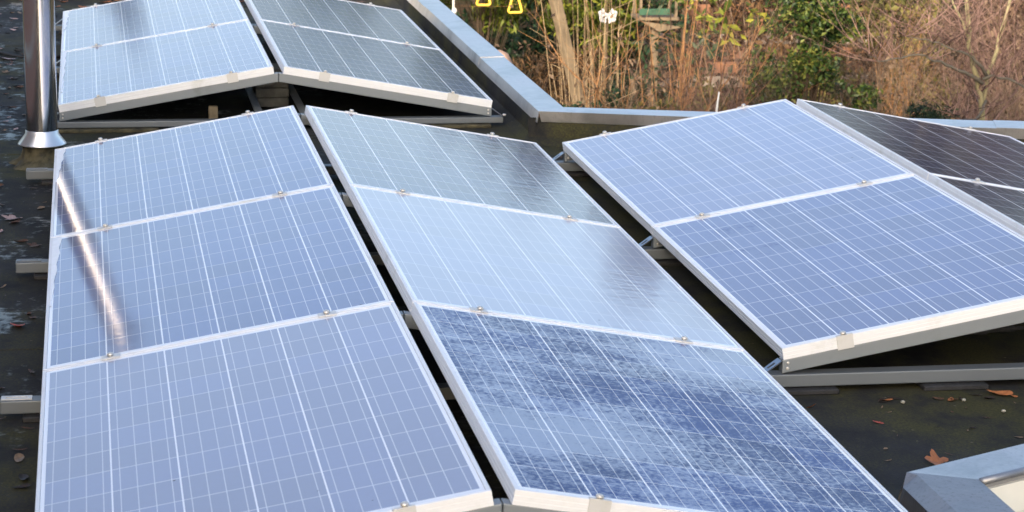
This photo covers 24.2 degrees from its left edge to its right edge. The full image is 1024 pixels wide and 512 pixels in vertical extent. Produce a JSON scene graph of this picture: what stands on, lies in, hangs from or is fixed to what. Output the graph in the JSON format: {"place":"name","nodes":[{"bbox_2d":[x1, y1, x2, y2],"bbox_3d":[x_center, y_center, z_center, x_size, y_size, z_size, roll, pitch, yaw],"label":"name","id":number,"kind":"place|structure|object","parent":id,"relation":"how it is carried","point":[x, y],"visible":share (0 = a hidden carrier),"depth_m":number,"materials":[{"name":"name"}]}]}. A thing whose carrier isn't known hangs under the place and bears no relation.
{"place":"outdoors","nodes":[
{"label":"outdoors","id":0,"kind":"place"},
{"bbox_2d":[208,105,217,118],"bbox_3d":[-1.412,-0.676,11.265,0.044,0.068,0.030,-1,13,-10],"label":"wood block","id":1,"kind":"object","parent":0,"point":[212,111],"depth_m":11.25,"materials":[{"name":"brown wood"}]},
{"bbox_2d":[439,0,456,14],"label":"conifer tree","id":2,"kind":"object","parent":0,"point":[447,4],"visible":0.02,"depth_m":24.65,"materials":[{"name":"green plant"}]},
{"bbox_2d":[530,0,648,107],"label":"dry grass","id":3,"kind":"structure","parent":0,"point":[585,47],"depth_m":19.86,"materials":[{"name":"plant"}]},
{"bbox_2d":[581,80,602,107],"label":"dry grass","id":4,"kind":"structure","parent":0,"point":[586,93],"depth_m":17.07,"materials":[{"name":"plant"}]},
{"bbox_2d":[583,0,652,108],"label":"dry grass","id":5,"kind":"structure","parent":0,"point":[605,53],"depth_m":20.31,"materials":[{"name":"plant"}]},
{"bbox_2d":[592,81,658,107],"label":"dry grass","id":6,"kind":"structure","parent":0,"point":[605,104],"depth_m":17.55,"materials":[{"name":"plant"}]},
{"bbox_2d":[636,0,727,110],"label":"dry grass","id":7,"kind":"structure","parent":0,"point":[683,40],"depth_m":19.51,"materials":[{"name":"beige plant"}]},
{"bbox_2d":[446,0,1023,119],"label":"ground","id":8,"kind":"structure","parent":0,"point":[461,8],"depth_m":33.21,"materials":[{"name":"brown plant"}]},
{"bbox_2d":[440,0,529,50],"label":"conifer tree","id":9,"kind":"object","parent":8,"relation":"on","point":[481,14],"visible":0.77,"depth_m":24.62,"materials":[{"name":"green plant"}]},
{"bbox_2d":[450,0,559,85],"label":"hedge shrub","id":10,"kind":"object","parent":8,"relation":"on","point":[528,39],"visible":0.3,"depth_m":28.87,"materials":[{"name":"green plant"}]},
{"bbox_2d":[498,50,512,63],"bbox_3d":[-0.169,-1.716,21.873,0.349,0.350,0.329,3,13,9],"label":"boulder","id":11,"kind":"object","parent":8,"relation":"on","point":[507,56],"visible":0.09,"depth_m":21.82,"materials":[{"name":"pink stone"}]},
{"bbox_2d":[0,0,1023,511],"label":"flat roof building","id":12,"kind":"structure","parent":8,"relation":"on","point":[908,434],"depth_m":8.06,"materials":[{"name":"rubber"}]},
{"bbox_2d":[2,215,22,219],"bbox_3d":[-1.899,-0.147,9.073,0.079,0.015,0.081,-2,15,-26],"label":"fallen leaf","id":13,"kind":"object","parent":12,"relation":"on","point":[9,217],"visible":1,"depth_m":9.09,"materials":[{"name":"grey plant"}]},
{"bbox_2d":[14,453,23,461],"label":"fallen leaf","id":14,"kind":"object","parent":12,"relation":"on","point":[18,457],"visible":1,"depth_m":6.26,"materials":[{"name":"brown plant"}]},
{"bbox_2d":[13,483,30,487],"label":"fallen leaf","id":15,"kind":"object","parent":12,"relation":"on","point":[24,485],"visible":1,"depth_m":6.03,"materials":[{"name":"plant"}]},
{"bbox_2d":[18,474,28,479],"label":"fallen leaf","id":16,"kind":"object","parent":12,"relation":"on","point":[23,476],"visible":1,"depth_m":6.10,"materials":[{"name":"grey plant"}]},
{"bbox_2d":[0,51,60,58],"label":"black cable","id":17,"kind":"object","parent":12,"relation":"on","point":[17,56],"visible":0.35,"depth_m":13.06,"materials":[{"name":"rubber"}]},
{"bbox_2d":[27,242,41,246],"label":"fallen leaf","id":18,"kind":"object","parent":12,"relation":"on","point":[33,244],"visible":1,"depth_m":8.65,"materials":[{"name":"plant"}]},
{"bbox_2d":[9,0,66,170],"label":"flue pipe","id":19,"kind":"object","parent":12,"relation":"on","point":[41,140],"visible":0.9,"depth_m":10.02,"materials":[{"name":"silver metal"}]},
{"bbox_2d":[55,2,372,33],"bbox_3d":[-1.657,-1.467,14.171,2.163,0.277,0.100,-1,13,-10],"label":"mounting frame","id":20,"kind":"object","parent":12,"relation":"on","point":[58,28],"visible":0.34,"depth_m":14.00,"materials":[{"name":"metal"}]},
{"bbox_2d":[56,22,411,77],"bbox_3d":[-1.374,-1.097,12.608,2.163,0.278,0.100,-1,13,-10],"label":"mounting frame","id":21,"kind":"object","parent":12,"relation":"on","point":[256,29],"visible":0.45,"depth_m":12.54,"materials":[{"name":"metal"}]},
{"bbox_2d":[61,0,247,51],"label":"photovoltaic module","id":22,"kind":"object","parent":21,"relation":"on","point":[109,23],"visible":0.88,"depth_m":13.13,"materials":[{"name":"glass"}]},
{"bbox_2d":[58,19,273,112],"bbox_3d":[-1.724,-0.952,11.712,0.992,0.036,1.651,-11,15,-8],"label":"photovoltaic module","id":23,"kind":"object","parent":21,"relation":"on","point":[161,64],"visible":1,"depth_m":11.53,"materials":[{"name":"glass"}]},
{"bbox_2d":[244,0,440,49],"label":"photovoltaic module","id":24,"kind":"object","parent":21,"relation":"on","point":[370,21],"visible":0.82,"depth_m":13.30,"materials":[{"name":"glass"}]},
{"bbox_2d":[257,19,492,107],"bbox_3d":[-0.717,-0.973,11.890,0.992,0.036,1.651,8,11,-12],"label":"photovoltaic module","id":25,"kind":"object","parent":21,"relation":"on","point":[343,58],"visible":1,"depth_m":11.69,"materials":[{"name":"glass"}]},
{"bbox_2d":[26,109,498,184],"bbox_3d":[-0.904,-0.462,9.907,2.192,0.288,0.100,-1,13,-10],"label":"mounting frame","id":26,"kind":"object","parent":12,"relation":"on","point":[45,175],"visible":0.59,"depth_m":9.74,"materials":[{"name":"metal"}]},
{"bbox_2d":[305,105,620,226],"bbox_3d":[-0.237,-0.349,9.218,0.992,0.036,1.651,9,11,-12],"label":"photovoltaic module","id":27,"kind":"object","parent":26,"relation":"on","point":[369,151],"visible":0.86,"depth_m":9.12,"materials":[{"name":"glass"}]},
{"bbox_2d":[257,97,288,106],"bbox_3d":[-1.187,-0.770,11.727,0.167,0.046,0.202,-1,13,-10],"label":"concrete slab","id":28,"kind":"object","parent":12,"relation":"on","point":[275,102],"depth_m":11.63,"materials":[{"name":"grey concrete"}]},
{"bbox_2d":[252,86,288,97],"bbox_3d":[-1.186,-0.817,11.717,0.168,0.046,0.203,-1,13,-10],"label":"concrete slab","id":29,"kind":"object","parent":28,"relation":"on","point":[269,92],"depth_m":11.62,"materials":[{"name":"grey concrete"}]},
{"bbox_2d":[255,81,288,87],"bbox_3d":[-1.187,-0.863,11.706,0.164,0.046,0.200,-1,13,-10],"label":"concrete slab","id":30,"kind":"object","parent":29,"relation":"on","point":[278,84],"depth_m":11.62,"materials":[{"name":"grey concrete"}]},
{"bbox_2d":[271,63,281,71],"bbox_3d":[-1.188,-0.909,11.694,0.166,0.046,0.202,-1,13,-10],"label":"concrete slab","id":31,"kind":"object","parent":30,"relation":"on","point":[276,67],"depth_m":11.64,"materials":[{"name":"black concrete"}]},
{"bbox_2d":[57,70,505,132],"bbox_3d":[-1.091,-0.725,11.042,2.163,0.277,0.100,-1,13,-10],"label":"mounting frame","id":32,"kind":"object","parent":12,"relation":"on","point":[484,118],"visible":0.83,"depth_m":10.98,"materials":[{"name":"metal"}]},
{"bbox_2d":[245,87,261,111],"bbox_3d":[-1.248,-0.758,11.490,0.036,0.008,0.960,-1,13,-10],"label":"metal bar","id":33,"kind":"object","parent":32,"relation":"on","point":[255,104],"visible":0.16,"depth_m":11.44,"materials":[{"name":"metal"}]},
{"bbox_2d":[288,84,304,113],"bbox_3d":[-1.043,-0.763,11.526,0.036,0.008,0.960,-1,13,-10],"label":"metal bar","id":34,"kind":"object","parent":32,"relation":"on","point":[298,102],"visible":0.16,"depth_m":11.47,"materials":[{"name":"metal"}]},
{"bbox_2d":[16,189,577,279],"bbox_3d":[-0.621,-0.091,8.343,2.192,0.288,0.100,-1,13,-10],"label":"mounting frame","id":35,"kind":"object","parent":12,"relation":"on","point":[38,268],"visible":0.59,"depth_m":8.18,"materials":[{"name":"metal"}]},
{"bbox_2d":[50,105,333,237],"bbox_3d":[-1.244,-0.328,9.040,0.992,0.036,1.651,-11,15,-8],"label":"photovoltaic module","id":36,"kind":"object","parent":35,"relation":"on","point":[118,181],"visible":0.88,"depth_m":8.94,"materials":[{"name":"glass"}]},
{"bbox_2d":[43,185,393,370],"bbox_3d":[-0.956,0.050,7.450,0.992,0.036,1.651,-11,15,-8],"label":"photovoltaic module","id":37,"kind":"object","parent":35,"relation":"on","point":[146,285],"visible":0.88,"depth_m":7.32,"materials":[{"name":"glass"}]},
{"bbox_2d":[347,185,744,349],"bbox_3d":[0.052,0.028,7.627,0.992,0.036,1.651,9,11,-12],"label":"photovoltaic module","id":38,"kind":"object","parent":35,"relation":"on","point":[451,253],"visible":0.88,"depth_m":7.50,"materials":[{"name":"glass"}]},
{"bbox_2d":[0,306,692,422],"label":"mounting frame","id":39,"kind":"object","parent":12,"relation":"on","point":[28,407],"visible":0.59,"depth_m":6.59,"materials":[{"name":"metal"}]},
{"bbox_2d":[35,302,493,511],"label":"photovoltaic module","id":40,"kind":"object","parent":39,"relation":"on","point":[348,411],"visible":1,"depth_m":5.81,"materials":[{"name":"glass"}]},
{"bbox_2d":[392,493,611,511],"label":"mounting frame","id":41,"kind":"object","parent":12,"relation":"on","point":[599,503],"visible":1,"depth_m":5.16,"materials":[{"name":"metal"}]},
{"bbox_2d":[411,302,907,511],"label":"photovoltaic module","id":42,"kind":"object","parent":41,"relation":"on","point":[565,417],"visible":1,"depth_m":5.91,"materials":[{"name":"glass"}]},
{"bbox_2d":[552,103,974,176],"bbox_3d":[1.194,-0.509,10.266,2.162,0.294,0.100,-1,13,-10],"label":"mounting frame","id":43,"kind":"object","parent":12,"relation":"on","point":[569,166],"visible":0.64,"depth_m":10.10,"materials":[{"name":"metal"}]},
{"bbox_2d":[562,99,914,234],"bbox_3d":[0.841,-0.375,9.397,0.992,0.036,1.651,-11,15,-7],"label":"photovoltaic module","id":44,"kind":"object","parent":43,"relation":"on","point":[649,177],"visible":0.89,"depth_m":9.29,"materials":[{"name":"glass"}]},
{"bbox_2d":[639,178,985,265],"bbox_3d":[1.478,-0.138,8.703,2.162,0.293,0.100,-1,13,-10],"label":"mounting frame","id":45,"kind":"object","parent":12,"relation":"on","point":[658,252],"visible":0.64,"depth_m":8.54,"materials":[{"name":"metal"}]},
{"bbox_2d":[652,174,1023,359],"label":"photovoltaic module","id":46,"kind":"object","parent":45,"relation":"on","point":[819,272],"visible":1,"depth_m":7.68,"materials":[{"name":"glass"}]},
{"bbox_2d":[972,326,1023,334],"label":"solar cable","id":47,"kind":"object","parent":46,"relation":"hanging from","point":[1008,328],"visible":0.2,"depth_m":7.30,"materials":[{"name":"black rubber"}]},
{"bbox_2d":[796,99,1023,189],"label":"photovoltaic module","id":48,"kind":"object","parent":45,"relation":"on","point":[923,149],"visible":0.91,"depth_m":9.61,"materials":[{"name":"glass"}]},
{"bbox_2d":[927,174,1023,236],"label":"photovoltaic module","id":49,"kind":"object","parent":45,"relation":"on","point":[1003,205],"visible":0.85,"depth_m":8.36,"materials":[{"name":"glass"}]},
{"bbox_2d":[764,310,1023,395],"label":"mounting frame","id":50,"kind":"object","parent":12,"relation":"on","point":[793,377],"visible":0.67,"depth_m":7.02,"materials":[{"name":"metal"}]},
{"bbox_2d":[925,449,948,464],"bbox_3d":[1.136,0.544,6.361,0.079,0.014,0.081,15,25,-15],"label":"fallen leaf","id":51,"kind":"object","parent":12,"relation":"on","point":[934,458],"visible":0.72,"depth_m":6.37,"materials":[{"name":"orange plant"}]},
{"bbox_2d":[897,444,1023,511],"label":"light well kerb","id":52,"kind":"structure","parent":12,"relation":"on","point":[992,481],"depth_m":5.87,"materials":[{"name":"grey metal"}]},
{"bbox_2d":[986,389,1012,395],"bbox_3d":[1.430,0.401,7.000,0.085,0.014,0.037,9,18,29],"label":"fallen leaf","id":53,"kind":"object","parent":12,"relation":"on","point":[1006,392],"visible":1,"depth_m":7.00,"materials":[{"name":"orange plant"}]},
{"bbox_2d":[512,42,554,117],"bbox_3d":[-0.037,-1.517,23.913,1.155,1.208,0.878,-1,13,-10],"label":"dry brush","id":54,"kind":"object","parent":8,"relation":"on","point":[521,66],"visible":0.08,"depth_m":24.01,"materials":[{"name":"brown plant"}]},
{"bbox_2d":[549,0,583,107],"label":"trunk","id":55,"kind":"object","parent":8,"relation":"on","point":[560,14],"visible":0.09,"depth_m":21.30,"materials":[{"name":"brown plant"}]},
{"bbox_2d":[451,0,456,13],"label":"swing rope","id":56,"kind":"object","parent":55,"relation":"hanging from","point":[454,9],"visible":0.66,"depth_m":21.06,"materials":[{"name":"white"}]},
{"bbox_2d":[476,0,490,5],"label":"trapeze ring","id":57,"kind":"object","parent":55,"relation":"hanging from","point":[477,4],"visible":0.95,"depth_m":21.10,"materials":[{"name":"yellow plastic"}]},
{"bbox_2d":[507,0,522,13],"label":"trapeze ring","id":58,"kind":"object","parent":55,"relation":"hanging from","point":[514,12],"visible":0.97,"depth_m":21.16,"materials":[{"name":"yellow plastic"}]},
{"bbox_2d":[496,0,646,71],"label":"hedge shrub","id":59,"kind":"object","parent":8,"relation":"on","point":[529,9],"visible":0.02,"depth_m":29.41,"materials":[{"name":"green plant"}]},
{"bbox_2d":[531,42,613,107],"bbox_3d":[0.499,-1.607,24.509,1.072,1.244,0.779,-1,13,-10],"label":"dry brush","id":60,"kind":"object","parent":8,"relation":"on","point":[557,85],"visible":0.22,"depth_m":24.38,"materials":[{"name":"brown plant"}]},
{"bbox_2d":[495,0,676,114],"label":"dry shrub","id":61,"kind":"object","parent":8,"relation":"on","point":[550,75],"visible":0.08,"depth_m":19.17,"materials":[{"name":"brown plant"}]},
{"bbox_2d":[532,0,644,100],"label":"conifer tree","id":62,"kind":"object","parent":8,"relation":"on","point":[573,13],"visible":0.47,"depth_m":25.23,"materials":[{"name":"green plant"}]},
{"bbox_2d":[562,84,626,108],"bbox_3d":[0.600,-0.508,18.570,0.721,1.690,0.523,-1,13,-10],"label":"evergreen shrub","id":63,"kind":"object","parent":8,"relation":"on","point":[615,96],"visible":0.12,"depth_m":18.38,"materials":[{"name":"green plant"}]},
{"bbox_2d":[598,8,616,95],"bbox_3d":[0.795,-1.125,20.508,0.165,2.017,0.030,-1,13,-10],"label":"butterfly ornament","id":64,"kind":"object","parent":8,"relation":"on","point":[613,19],"visible":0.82,"depth_m":20.30,"materials":[{"name":"white plastic"}]},
{"bbox_2d":[549,0,694,107],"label":"hedge shrub","id":65,"kind":"object","parent":8,"relation":"on","point":[663,4],"visible":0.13,"depth_m":26.18,"materials":[{"name":"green plant"}]},
{"bbox_2d":[573,16,732,110],"bbox_3d":[1.159,-0.887,19.291,1.512,2.126,2.437,-1,13,-10],"label":"dry shrub","id":66,"kind":"object","parent":8,"relation":"on","point":[631,81],"visible":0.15,"depth_m":19.56,"materials":[{"name":"brown plant"}]},
{"bbox_2d":[630,0,680,106],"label":"bird feeder","id":67,"kind":"object","parent":8,"relation":"on","point":[642,14],"visible":0.51,"depth_m":22.31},
{"bbox_2d":[539,2,777,115],"bbox_3d":[0.746,-0.828,17.827,2.426,2.664,0.707,2,13,4],"label":"pale stem","id":68,"kind":"object","parent":8,"relation":"on","point":[706,67],"visible":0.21,"depth_m":17.74,"materials":[{"name":"plant"}]},
{"bbox_2d":[445,0,881,111],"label":"forked shrub","id":69,"kind":"object","parent":8,"relation":"on","point":[596,89],"visible":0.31,"depth_m":17.76,"materials":[{"name":"brown plant"}]},
{"bbox_2d":[633,78,735,111],"bbox_3d":[1.375,-0.649,19.350,0.900,1.639,0.711,-1,13,-10],"label":"evergreen shrub","id":70,"kind":"object","parent":8,"relation":"on","point":[668,103],"visible":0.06,"depth_m":19.23,"materials":[{"name":"green plant"}]},
{"bbox_2d":[630,14,755,108],"bbox_3d":[1.587,-1.273,21.255,1.167,1.802,0.674,-1,13,-10],"label":"broad leaved shrub","id":71,"kind":"object","parent":8,"relation":"on","point":[696,38],"visible":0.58,"depth_m":21.16,"materials":[{"name":"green plant"}]},
{"bbox_2d":[647,0,771,110],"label":"broad leaved shrub","id":72,"kind":"object","parent":8,"relation":"on","point":[705,17],"visible":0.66,"depth_m":21.75,"materials":[{"name":"green plant"}]},
{"bbox_2d":[715,92,719,111],"bbox_3d":[1.482,-0.320,17.598,0.039,1.801,0.020,-1,13,-10],"label":"white stake","id":73,"kind":"object","parent":8,"relation":"on","point":[716,110],"visible":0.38,"depth_m":17.41,"materials":[{"name":"paint"}]},
{"bbox_2d":[659,1,779,75],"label":"hedge shrub","id":74,"kind":"object","parent":8,"relation":"on","point":[705,2],"visible":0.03,"depth_m":29.45,"materials":[{"name":"green plant"}]},
{"bbox_2d":[566,0,878,111],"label":"reddish bush","id":75,"kind":"object","parent":8,"relation":"on","point":[724,94],"visible":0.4,"depth_m":18.09,"materials":[{"name":"orange plant"}]},
{"bbox_2d":[582,0,896,99],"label":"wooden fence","id":76,"kind":"object","parent":8,"relation":"on","point":[699,8],"visible":0.05,"depth_m":28.00,"materials":[{"name":"wood"}]},
{"bbox_2d":[657,0,837,111],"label":"hedge shrub","id":77,"kind":"object","parent":8,"relation":"on","point":[729,13],"visible":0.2,"depth_m":24.58,"materials":[{"name":"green plant"}]},
{"bbox_2d":[743,0,865,104],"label":"holly tree","id":78,"kind":"object","parent":8,"relation":"on","point":[811,62],"visible":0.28,"depth_m":18.16,"materials":[{"name":"green plant"}]},
{"bbox_2d":[773,0,883,110],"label":"holly tree","id":79,"kind":"object","parent":8,"relation":"on","point":[864,89],"visible":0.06,"depth_m":19.59,"materials":[{"name":"green plant"}]},
{"bbox_2d":[729,0,1010,117],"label":"thicket shrub","id":80,"kind":"object","parent":8,"relation":"on","point":[851,62],"visible":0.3,"depth_m":21.16,"materials":[{"name":"brown plant"}]},
{"bbox_2d":[777,0,970,118],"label":"thicket shrub","id":81,"kind":"object","parent":8,"relation":"on","point":[904,88],"visible":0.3,"depth_m":21.62,"materials":[{"name":"brown plant"}]},
{"bbox_2d":[800,0,959,116],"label":"hedge shrub","id":82,"kind":"object","parent":8,"relation":"on","point":[900,9],"visible":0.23,"depth_m":24.28,"materials":[{"name":"brown plant"}]},
{"bbox_2d":[760,0,1023,120],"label":"bare tree","id":83,"kind":"object","parent":8,"relation":"on","point":[980,100],"visible":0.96,"depth_m":17.26,"materials":[{"name":"brown plant"}]},
{"bbox_2d":[818,0,1007,116],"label":"thicket shrub","id":84,"kind":"object","parent":8,"relation":"on","point":[882,75],"visible":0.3,"depth_m":19.72,"materials":[{"name":"brown plant"}]},
{"bbox_2d":[830,0,1015,119],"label":"hedge shrub","id":85,"kind":"object","parent":8,"relation":"on","point":[865,55],"visible":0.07,"depth_m":26.66,"materials":[{"name":"green plant"}]},
{"bbox_2d":[902,98,961,119],"bbox_3d":[3.000,-0.276,17.558,0.914,1.788,0.688,-1,13,-10],"label":"dwarf conifer","id":86,"kind":"object","parent":8,"relation":"on","point":[928,114],"visible":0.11,"depth_m":17.33,"materials":[{"name":"green plant"}]},
{"bbox_2d":[851,1,1023,120],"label":"thicket shrub","id":87,"kind":"object","parent":8,"relation":"on","point":[1011,109],"visible":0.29,"depth_m":19.64,"materials":[{"name":"brown plant"}]},
{"bbox_2d":[854,0,1023,120],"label":"thicket shrub","id":88,"kind":"object","parent":8,"relation":"on","point":[1003,47],"visible":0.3,"depth_m":22.93,"materials":[{"name":"brown plant"}]},
{"bbox_2d":[871,1,1023,120],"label":"thicket shrub","id":89,"kind":"object","parent":8,"relation":"on","point":[1004,81],"visible":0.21,"depth_m":19.51,"materials":[{"name":"brown plant"}]},
{"bbox_2d":[901,0,1023,120],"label":"thicket shrub","id":90,"kind":"object","parent":8,"relation":"on","point":[1000,51],"visible":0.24,"depth_m":21.35,"materials":[{"name":"brown plant"}]},
{"bbox_2d":[940,0,1023,82],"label":"hedge shrub","id":91,"kind":"object","parent":8,"relation":"on","point":[970,3],"visible":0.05,"depth_m":28.94,"materials":[{"name":"brown plant"}]},
{"bbox_2d":[949,0,1023,120],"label":"hedge shrub","id":92,"kind":"object","parent":8,"relation":"on","point":[996,17],"visible":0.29,"depth_m":23.21,"materials":[{"name":"brown plant"}]},
{"bbox_2d":[960,0,1016,25],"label":"background tree","id":93,"kind":"object","parent":8,"relation":"on","point":[995,8],"visible":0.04,"depth_m":35.78,"materials":[{"name":"brown plant"}]},
{"bbox_2d":[969,15,1023,119],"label":"thicket shrub","id":94,"kind":"object","parent":8,"relation":"on","point":[1010,83],"visible":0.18,"depth_m":20.86,"materials":[{"name":"brown plant"}]},
{"bbox_2d":[972,1,1023,120],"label":"hedge shrub","id":95,"kind":"object","parent":8,"relation":"on","point":[1012,76],"visible":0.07,"depth_m":25.60,"materials":[{"name":"orange plant"}]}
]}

